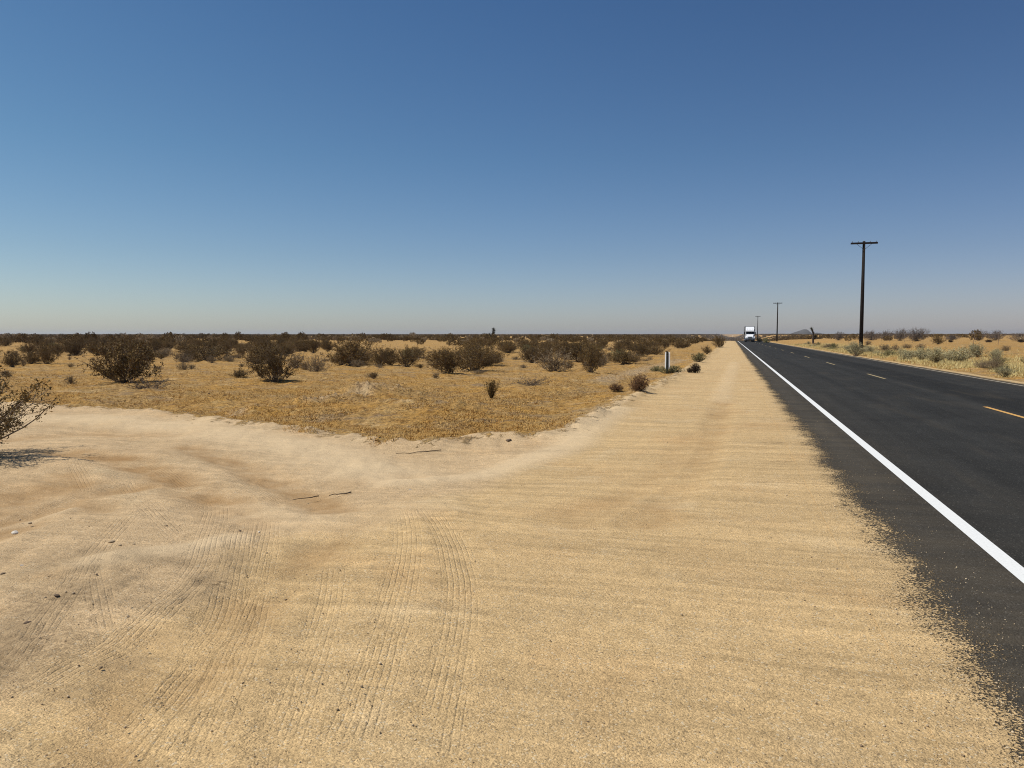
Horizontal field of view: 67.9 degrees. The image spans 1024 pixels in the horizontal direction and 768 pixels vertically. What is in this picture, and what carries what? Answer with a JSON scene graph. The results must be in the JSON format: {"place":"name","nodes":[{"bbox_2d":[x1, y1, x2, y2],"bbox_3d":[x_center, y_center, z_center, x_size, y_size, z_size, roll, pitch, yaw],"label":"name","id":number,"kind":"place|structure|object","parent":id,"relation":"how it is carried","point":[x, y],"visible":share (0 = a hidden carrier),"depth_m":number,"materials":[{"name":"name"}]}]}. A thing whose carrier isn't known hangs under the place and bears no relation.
{"place":"outdoors","nodes":[
{"label":"outdoors","id":0,"kind":"place"},
{"bbox_2d":[0,334,1023,767],"bbox_3d":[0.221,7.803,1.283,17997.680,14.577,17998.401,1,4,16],"label":"ground","id":1,"kind":"structure","parent":0,"point":[460,512],"depth_m":5.05,"materials":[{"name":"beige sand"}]},
{"bbox_2d":[0,338,15,345],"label":"creosote bush","id":2,"kind":"object","parent":1,"relation":"on","point":[6,341],"visible":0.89,"depth_m":111.15,"materials":[{"name":"brown plant"}]},
{"bbox_2d":[1,349,26,366],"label":"creosote bush","id":3,"kind":"object","parent":1,"relation":"on","point":[9,360],"visible":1,"depth_m":42.52,"materials":[{"name":"brown plant"}]},
{"bbox_2d":[15,340,43,352],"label":"creosote bush","id":4,"kind":"object","parent":1,"relation":"on","point":[30,349],"visible":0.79,"depth_m":74.31,"materials":[{"name":"brown plant"}]},
{"bbox_2d":[16,349,43,363],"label":"creosote bush","id":5,"kind":"object","parent":1,"relation":"on","point":[30,358],"visible":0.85,"depth_m":46.96,"materials":[{"name":"brown plant"}]},
{"bbox_2d":[0,362,61,443],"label":"creosote bush","id":6,"kind":"object","parent":1,"relation":"on","point":[7,425],"visible":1,"depth_m":10.27,"materials":[{"name":"brown plant"}]},
{"bbox_2d":[30,338,56,352],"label":"creosote bush","id":7,"kind":"object","parent":1,"relation":"on","point":[46,344],"visible":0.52,"depth_m":65.73,"materials":[{"name":"brown plant"}]},
{"bbox_2d":[34,345,62,363],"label":"creosote bush","id":8,"kind":"object","parent":1,"relation":"on","point":[46,358],"visible":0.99,"depth_m":46.75,"materials":[{"name":"brown plant"}]},
{"bbox_2d":[49,343,65,353],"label":"creosote bush","id":9,"kind":"object","parent":1,"relation":"on","point":[58,347],"visible":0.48,"depth_m":71.82,"materials":[{"name":"brown plant"}]},
{"bbox_2d":[64,374,78,383],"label":"burrobush","id":10,"kind":"object","parent":1,"relation":"on","point":[71,380],"visible":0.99,"depth_m":27.59,"materials":[{"name":"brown plant"}]},
{"bbox_2d":[62,337,84,355],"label":"creosote bush","id":11,"kind":"object","parent":1,"relation":"on","point":[76,347],"visible":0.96,"depth_m":67.82,"materials":[{"name":"brown plant"}]},
{"bbox_2d":[81,340,100,350],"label":"creosote bush","id":12,"kind":"object","parent":1,"relation":"on","point":[91,343],"visible":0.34,"depth_m":79.40,"materials":[{"name":"brown plant"}]},
{"bbox_2d":[74,332,163,383],"bbox_3d":[-14.165,-0.916,27.605,2.864,1.947,3.119,-1,4,-20],"label":"creosote bush","id":13,"kind":"object","parent":1,"relation":"on","point":[130,367],"visible":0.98,"depth_m":27.42,"materials":[{"name":"brown plant"}]},
{"bbox_2d":[122,376,174,388],"bbox_3d":[-11.709,-0.037,24.635,1.524,0.499,1.660,2,4,24],"label":"dead brush","id":14,"kind":"object","parent":1,"relation":"on","point":[146,385],"visible":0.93,"depth_m":24.44,"materials":[{"name":"brown plant"}]},
{"bbox_2d":[139,344,158,359],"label":"creosote bush","id":15,"kind":"object","parent":1,"relation":"on","point":[150,350],"visible":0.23,"depth_m":51.98,"materials":[{"name":"brown plant"}]},
{"bbox_2d":[147,340,165,350],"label":"creosote bush","id":16,"kind":"object","parent":1,"relation":"on","point":[155,342],"visible":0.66,"depth_m":78.40,"materials":[{"name":"brown plant"}]},
{"bbox_2d":[168,339,190,349],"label":"creosote bush","id":17,"kind":"object","parent":1,"relation":"on","point":[178,343],"visible":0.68,"depth_m":88.13,"materials":[{"name":"brown plant"}]},
{"bbox_2d":[172,352,192,361],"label":"burrobush","id":18,"kind":"object","parent":1,"relation":"on","point":[183,357],"visible":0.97,"depth_m":47.68,"materials":[{"name":"grey plant"}]},
{"bbox_2d":[175,362,190,369],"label":"burrobush","id":19,"kind":"object","parent":1,"relation":"on","point":[183,366],"visible":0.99,"depth_m":38.37,"materials":[{"name":"grey plant"}]},
{"bbox_2d":[173,348,196,361],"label":"creosote bush","id":20,"kind":"object","parent":1,"relation":"on","point":[186,351],"visible":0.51,"depth_m":49.22,"materials":[{"name":"brown plant"}]},
{"bbox_2d":[175,342,207,354],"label":"creosote bush","id":21,"kind":"object","parent":1,"relation":"on","point":[193,347],"visible":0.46,"depth_m":65.89,"materials":[{"name":"brown plant"}]},
{"bbox_2d":[167,343,246,360],"bbox_3d":[-21.002,-2.186,52.218,5.677,1.287,4.951,2,4,23],"label":"creosote bush","id":22,"kind":"object","parent":1,"relation":"on","point":[208,352],"visible":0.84,"depth_m":51.96,"materials":[{"name":"brown plant"}]},
{"bbox_2d":[201,337,222,351],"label":"creosote bush","id":23,"kind":"object","parent":1,"relation":"on","point":[210,342],"visible":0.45,"depth_m":70.61,"materials":[{"name":"brown plant"}]},
{"bbox_2d":[216,338,234,351],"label":"creosote bush","id":24,"kind":"object","parent":1,"relation":"on","point":[225,343],"visible":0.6,"depth_m":73.28,"materials":[{"name":"brown plant"}]},
{"bbox_2d":[222,355,235,361],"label":"burrobush","id":25,"kind":"object","parent":1,"relation":"on","point":[231,358],"visible":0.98,"depth_m":49.42,"materials":[{"name":"grey plant"}]},
{"bbox_2d":[227,368,250,377],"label":"creosote bush","id":26,"kind":"object","parent":1,"relation":"on","point":[240,374],"visible":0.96,"depth_m":30.38,"materials":[{"name":"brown plant"}]},
{"bbox_2d":[236,343,246,353],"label":"creosote bush","id":27,"kind":"object","parent":1,"relation":"on","point":[240,348],"visible":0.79,"depth_m":68.58,"materials":[{"name":"brown plant"}]},
{"bbox_2d":[237,343,272,362],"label":"creosote bush","id":28,"kind":"object","parent":1,"relation":"on","point":[251,356],"visible":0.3,"depth_m":46.55,"materials":[{"name":"brown plant"}]},
{"bbox_2d":[258,339,273,349],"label":"creosote bush","id":29,"kind":"object","parent":1,"relation":"on","point":[269,342],"visible":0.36,"depth_m":82.84,"materials":[{"name":"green plant"}]},
{"bbox_2d":[238,340,306,381],"bbox_3d":[-8.883,-0.847,28.305,2.404,1.796,2.208,3,5,34],"label":"creosote bush","id":30,"kind":"object","parent":1,"relation":"on","point":[273,360],"visible":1,"depth_m":28.10,"materials":[{"name":"brown plant"}]},
{"bbox_2d":[273,342,298,354],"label":"creosote bush","id":31,"kind":"object","parent":1,"relation":"on","point":[288,349],"visible":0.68,"depth_m":66.55,"materials":[{"name":"brown plant"}]},
{"bbox_2d":[286,350,307,367],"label":"burrobush","id":32,"kind":"object","parent":1,"relation":"on","point":[295,359],"visible":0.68,"depth_m":39.20,"materials":[{"name":"grey plant"}]},
{"bbox_2d":[288,339,307,351],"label":"creosote bush","id":33,"kind":"object","parent":1,"relation":"on","point":[302,346],"visible":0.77,"depth_m":78.12,"materials":[{"name":"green plant"}]},
{"bbox_2d":[306,338,320,352],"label":"creosote bush","id":34,"kind":"object","parent":1,"relation":"on","point":[312,346],"visible":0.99,"depth_m":73.83,"materials":[{"name":"brown plant"}]},
{"bbox_2d":[301,353,332,371],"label":"burrobush","id":35,"kind":"object","parent":1,"relation":"on","point":[316,367],"visible":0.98,"depth_m":36.84,"materials":[{"name":"grey plant"}]},
{"bbox_2d":[321,340,333,351],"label":"creosote bush","id":36,"kind":"object","parent":1,"relation":"on","point":[327,347],"visible":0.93,"depth_m":80.12,"materials":[{"name":"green plant"}]},
{"bbox_2d":[324,351,346,365],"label":"creosote bush","id":37,"kind":"object","parent":1,"relation":"on","point":[340,363],"visible":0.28,"depth_m":45.29,"materials":[{"name":"brown plant"}]},
{"bbox_2d":[0,354,697,445],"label":"dry grass","id":38,"kind":"structure","parent":1,"relation":"on","point":[431,431],"depth_m":19.87,"materials":[{"name":"beige plant"}]},
{"bbox_2d":[484,379,500,397],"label":"bush","id":39,"kind":"object","parent":38,"relation":"on","point":[491,392],"visible":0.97,"depth_m":20.59,"materials":[{"name":"brown plant"}]},
{"bbox_2d":[320,334,382,366],"bbox_3d":[-9.026,-1.809,43.543,3.235,2.127,3.248,2,4,29],"label":"creosote bush","id":40,"kind":"object","parent":1,"relation":"on","point":[352,350],"visible":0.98,"depth_m":43.33,"materials":[{"name":"brown plant"}]},
{"bbox_2d":[351,359,367,366],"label":"burrobush","id":41,"kind":"object","parent":1,"relation":"on","point":[357,364],"visible":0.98,"depth_m":41.67,"materials":[{"name":"grey plant"}]},
{"bbox_2d":[363,347,394,364],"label":"creosote bush","id":42,"kind":"object","parent":1,"relation":"on","point":[376,360],"visible":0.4,"depth_m":45.69,"materials":[{"name":"brown plant"}]},
{"bbox_2d":[376,346,399,365],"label":"creosote bush","id":43,"kind":"object","parent":1,"relation":"on","point":[386,358],"visible":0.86,"depth_m":44.58,"materials":[{"name":"brown plant"}]},
{"bbox_2d":[388,344,423,366],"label":"creosote bush","id":44,"kind":"object","parent":1,"relation":"on","point":[407,360],"visible":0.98,"depth_m":41.85,"materials":[{"name":"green plant"}]},
{"bbox_2d":[406,347,428,357],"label":"creosote bush","id":45,"kind":"object","parent":1,"relation":"on","point":[424,351],"visible":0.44,"depth_m":59.08,"materials":[{"name":"brown plant"}]},
{"bbox_2d":[421,346,445,364],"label":"creosote bush","id":46,"kind":"object","parent":1,"relation":"on","point":[431,357],"visible":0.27,"depth_m":45.99,"materials":[{"name":"brown plant"}]},
{"bbox_2d":[422,345,477,373],"bbox_3d":[-2.793,-1.095,33.371,2.544,1.354,2.365,0,4,2],"label":"creosote bush","id":47,"kind":"object","parent":1,"relation":"on","point":[449,362],"visible":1,"depth_m":33.06,"materials":[{"name":"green plant"}]},
{"bbox_2d":[447,340,504,370],"bbox_3d":[-1.778,-1.363,36.526,2.748,1.593,2.523,1,4,18],"label":"creosote bush","id":48,"kind":"object","parent":1,"relation":"on","point":[480,362],"visible":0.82,"depth_m":36.43,"materials":[{"name":"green plant"}]},
{"bbox_2d":[455,337,502,363],"bbox_3d":[-2.031,-1.860,44.454,2.607,1.767,2.839,-3,5,-37],"label":"creosote bush","id":49,"kind":"object","parent":1,"relation":"on","point":[472,347],"visible":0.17,"depth_m":44.31,"materials":[{"name":"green plant"}]},
{"bbox_2d":[470,336,489,346],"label":"creosote bush","id":50,"kind":"object","parent":1,"relation":"on","point":[482,340],"visible":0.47,"depth_m":106.31,"materials":[{"name":"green plant"}]},
{"bbox_2d":[484,347,509,364],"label":"creosote bush","id":51,"kind":"object","parent":1,"relation":"on","point":[497,357],"visible":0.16,"depth_m":45.64,"materials":[{"name":"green plant"}]},
{"bbox_2d":[494,339,520,352],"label":"creosote bush","id":52,"kind":"object","parent":1,"relation":"on","point":[514,343],"visible":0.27,"depth_m":78.10,"materials":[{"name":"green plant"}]},
{"bbox_2d":[497,340,519,352],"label":"creosote bush","id":53,"kind":"object","parent":1,"relation":"on","point":[510,348],"visible":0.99,"depth_m":75.60,"materials":[{"name":"brown plant"}]},
{"bbox_2d":[0,333,1017,340],"bbox_3d":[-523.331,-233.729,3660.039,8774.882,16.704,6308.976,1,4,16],"label":"horizon scrub","id":54,"kind":"object","parent":1,"relation":"on","point":[787,336],"visible":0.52,"depth_m":696.86,"materials":[{"name":"brown plant"}]},
{"bbox_2d":[0,329,1023,345],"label":"distant scrub","id":55,"kind":"object","parent":1,"relation":"on","point":[382,336],"visible":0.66,"depth_m":180.70,"materials":[{"name":"brown plant"}]},
{"bbox_2d":[517,344,544,362],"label":"creosote bush","id":56,"kind":"object","parent":1,"relation":"on","point":[528,353],"visible":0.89,"depth_m":50.12,"materials":[{"name":"brown plant"}]},
{"bbox_2d":[520,338,543,347],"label":"creosote bush","id":57,"kind":"object","parent":1,"relation":"on","point":[528,343],"visible":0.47,"depth_m":78.42,"materials":[{"name":"brown plant"}]},
{"bbox_2d":[509,376,555,385],"bbox_3d":[0.718,-0.092,26.452,1.700,0.402,1.495,-1,4,-16],"label":"dead brush","id":58,"kind":"object","parent":1,"relation":"on","point":[531,382],"visible":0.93,"depth_m":26.30,"materials":[{"name":"brown plant"}]},
{"bbox_2d":[531,342,556,360],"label":"creosote bush","id":59,"kind":"object","parent":1,"relation":"on","point":[543,352],"visible":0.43,"depth_m":51.35,"materials":[{"name":"brown plant"}]},
{"bbox_2d":[529,346,579,371],"bbox_3d":[2.031,-1.204,37.103,2.478,1.328,3.156,-1,4,-20],"label":"burrobush","id":60,"kind":"object","parent":1,"relation":"on","point":[550,362],"visible":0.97,"depth_m":36.80,"materials":[{"name":"brown plant"}]},
{"bbox_2d":[556,339,573,355],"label":"creosote bush","id":61,"kind":"object","parent":1,"relation":"on","point":[565,340],"visible":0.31,"depth_m":55.55,"materials":[{"name":"brown plant"}]},
{"bbox_2d":[553,339,601,361],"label":"creosote bush","id":62,"kind":"object","parent":1,"relation":"on","point":[575,351],"visible":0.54,"depth_m":50.93,"materials":[{"name":"brown plant"}]},
{"bbox_2d":[576,339,604,371],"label":"creosote bush","id":63,"kind":"object","parent":1,"relation":"on","point":[592,361],"visible":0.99,"depth_m":33.83,"materials":[{"name":"brown plant"}]},
{"bbox_2d":[609,383,622,390],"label":"tumbleweed","id":64,"kind":"object","parent":1,"relation":"on","point":[614,387],"visible":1,"depth_m":22.24,"materials":[{"name":"brown plant"}]},
{"bbox_2d":[610,340,626,352],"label":"creosote bush","id":65,"kind":"object","parent":1,"relation":"on","point":[617,345],"visible":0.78,"depth_m":70.95,"materials":[{"name":"brown plant"}]},
{"bbox_2d":[606,349,645,364],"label":"creosote bush","id":66,"kind":"object","parent":1,"relation":"on","point":[627,358],"visible":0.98,"depth_m":45.93,"materials":[{"name":"brown plant"}]},
{"bbox_2d":[619,338,636,349],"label":"creosote bush","id":67,"kind":"object","parent":1,"relation":"on","point":[630,344],"visible":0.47,"depth_m":94.66,"materials":[{"name":"brown plant"}]},
{"bbox_2d":[628,373,649,391],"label":"tumbleweed","id":68,"kind":"object","parent":1,"relation":"on","point":[637,382],"visible":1,"depth_m":20.87,"materials":[{"name":"brown plant"}]},
{"bbox_2d":[629,342,653,355],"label":"creosote bush","id":69,"kind":"object","parent":1,"relation":"on","point":[641,349],"visible":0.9,"depth_m":60.86,"materials":[{"name":"brown plant"}]},
{"bbox_2d":[644,344,670,354],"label":"creosote bush","id":70,"kind":"object","parent":1,"relation":"on","point":[656,348],"visible":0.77,"depth_m":66.56,"materials":[{"name":"brown plant"}]},
{"bbox_2d":[665,351,669,373],"bbox_3d":[6.795,-0.786,33.300,0.250,1.290,0.062,3,5,40],"label":"marker post","id":71,"kind":"object","parent":1,"relation":"on","point":[667,360],"visible":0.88,"depth_m":33.27,"materials":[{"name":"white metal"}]},
{"bbox_2d":[656,365,684,372],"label":"saltbush","id":72,"kind":"object","parent":1,"relation":"on","point":[674,369],"visible":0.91,"depth_m":33.38,"materials":[{"name":"green plant"}]},
{"bbox_2d":[671,338,685,347],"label":"creosote bush","id":73,"kind":"object","parent":1,"relation":"on","point":[676,344],"visible":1,"depth_m":104.84,"materials":[{"name":"brown plant"}]},
{"bbox_2d":[690,363,700,372],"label":"tumbleweed","id":74,"kind":"object","parent":1,"relation":"on","point":[694,369],"visible":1,"depth_m":32.64,"materials":[{"name":"brown plant"}]},
{"bbox_2d":[688,352,706,361],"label":"saltbush","id":75,"kind":"object","parent":1,"relation":"on","point":[699,357],"visible":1,"depth_m":45.53,"materials":[{"name":"green plant"}]},
{"bbox_2d":[712,335,725,347],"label":"creosote bush","id":76,"kind":"object","parent":1,"relation":"on","point":[718,341],"visible":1,"depth_m":104.58,"materials":[{"name":"brown plant"}]},
{"bbox_2d":[833,331,845,339],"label":"bare bush","id":77,"kind":"object","parent":1,"relation":"on","point":[837,336],"visible":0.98,"depth_m":170.43,"materials":[{"name":"brown plant"}]},
{"bbox_2d":[840,341,867,355],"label":"sagebrush","id":78,"kind":"object","parent":1,"relation":"on","point":[855,348],"visible":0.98,"depth_m":61.71,"materials":[{"name":"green plant"}]},
{"bbox_2d":[851,241,877,350],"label":"power pole","id":79,"kind":"object","parent":1,"relation":"on","point":[862,296],"visible":0.98,"depth_m":76.44,"materials":[{"name":"wood"}]},
{"bbox_2d":[858,331,882,339],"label":"bare bush","id":80,"kind":"object","parent":1,"relation":"on","point":[871,334],"visible":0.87,"depth_m":173.47,"materials":[{"name":"brown plant"}]},
{"bbox_2d":[877,330,894,340],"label":"bare bush","id":81,"kind":"object","parent":1,"relation":"on","point":[887,334],"visible":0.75,"depth_m":161.31,"materials":[{"name":"brown plant"}]},
{"bbox_2d":[877,344,894,350],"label":"burrobush","id":82,"kind":"object","parent":1,"relation":"on","point":[886,347],"visible":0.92,"depth_m":75.38,"materials":[{"name":"beige plant"}]},
{"bbox_2d":[878,350,899,355],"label":"saltbush","id":83,"kind":"object","parent":1,"relation":"on","point":[889,352],"visible":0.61,"depth_m":57.02,"materials":[{"name":"beige plant"}]},
{"bbox_2d":[893,328,906,340],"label":"bare bush","id":84,"kind":"object","parent":1,"relation":"on","point":[899,337],"visible":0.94,"depth_m":158.19,"materials":[{"name":"brown plant"}]},
{"bbox_2d":[790,342,1023,377],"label":"verge grass","id":85,"kind":"structure","parent":1,"relation":"on","point":[946,363],"depth_m":45.11,"materials":[{"name":"beige plant"}]},
{"bbox_2d":[898,350,916,359],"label":"sagebrush","id":86,"kind":"object","parent":1,"relation":"on","point":[904,355],"visible":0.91,"depth_m":48.79,"materials":[{"name":"beige plant"}]},
{"bbox_2d":[902,327,934,340],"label":"bare bush","id":87,"kind":"object","parent":1,"relation":"on","point":[920,336],"visible":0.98,"depth_m":141.18,"materials":[{"name":"brown plant"}]},
{"bbox_2d":[912,346,928,359],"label":"sagebrush","id":88,"kind":"object","parent":1,"relation":"on","point":[920,356],"visible":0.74,"depth_m":48.68,"materials":[{"name":"beige plant"}]},
{"bbox_2d":[918,347,953,362],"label":"sagebrush","id":89,"kind":"object","parent":1,"relation":"on","point":[937,355],"visible":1,"depth_m":42.46,"materials":[{"name":"beige plant"}]},
{"bbox_2d":[929,334,946,343],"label":"creosote bush","id":90,"kind":"object","parent":1,"relation":"on","point":[937,339],"visible":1,"depth_m":91.86,"materials":[{"name":"brown plant"}]},
{"bbox_2d":[942,345,976,361],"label":"sagebrush","id":91,"kind":"object","parent":1,"relation":"on","point":[956,355],"visible":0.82,"depth_m":44.43,"materials":[{"name":"beige plant"}]},
{"bbox_2d":[958,341,987,356],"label":"sagebrush","id":92,"kind":"object","parent":1,"relation":"on","point":[976,349],"visible":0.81,"depth_m":51.54,"materials":[{"name":"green plant"}]},
{"bbox_2d":[972,359,989,367],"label":"burrobush","id":93,"kind":"object","parent":1,"relation":"on","point":[980,365],"visible":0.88,"depth_m":35.59,"materials":[{"name":"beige plant"}]},
{"bbox_2d":[980,354,1004,369],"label":"burrobush","id":94,"kind":"object","parent":1,"relation":"on","point":[996,363],"visible":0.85,"depth_m":34.45,"materials":[{"name":"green plant"}]},
{"bbox_2d":[986,330,1005,340],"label":"bare bush","id":95,"kind":"object","parent":1,"relation":"on","point":[995,337],"visible":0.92,"depth_m":151.53,"materials":[{"name":"brown plant"}]},
{"bbox_2d":[988,349,1004,358],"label":"sagebrush","id":96,"kind":"object","parent":1,"relation":"on","point":[996,353],"visible":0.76,"depth_m":44.59,"materials":[{"name":"beige plant"}]},
{"bbox_2d":[993,366,1016,376],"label":"sagebrush","id":97,"kind":"object","parent":1,"relation":"on","point":[1004,372],"visible":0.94,"depth_m":29.78,"materials":[{"name":"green plant"}]},
{"bbox_2d":[0,0,1023,333],"label":"sky","id":98,"kind":"structure","parent":0,"point":[174,166],"materials":[{"name":"blue"}]},
{"bbox_2d":[791,329,811,333],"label":"hill","id":99,"kind":"structure","parent":0,"point":[804,331],"depth_m":2271.83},
{"bbox_2d":[734,341,1023,767],"bbox_3d":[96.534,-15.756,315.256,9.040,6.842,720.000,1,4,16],"label":"road","id":100,"kind":"structure","parent":0,"point":[953,443],"depth_m":7.20,"materials":[{"name":"black asphalt"}]},
{"bbox_2d":[744,326,755,341],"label":"semi truck","id":101,"kind":"object","parent":100,"relation":"on","point":[749,333],"visible":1,"depth_m":201.58,"materials":[{"name":"white paint"}]},
{"bbox_2d":[738,341,1023,582],"bbox_3d":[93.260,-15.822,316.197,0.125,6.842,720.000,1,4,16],"label":"road marking","id":102,"kind":"object","parent":100,"relation":"on","point":[1007,562],"visible":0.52,"depth_m":7.27,"materials":[{"name":"white paint"}]},
{"bbox_2d":[770,342,1021,385],"bbox_3d":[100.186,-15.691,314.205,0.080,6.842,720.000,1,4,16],"label":"road marking","id":103,"kind":"object","parent":100,"relation":"on","point":[927,369],"visible":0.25,"depth_m":34.67,"materials":[{"name":"paint"}]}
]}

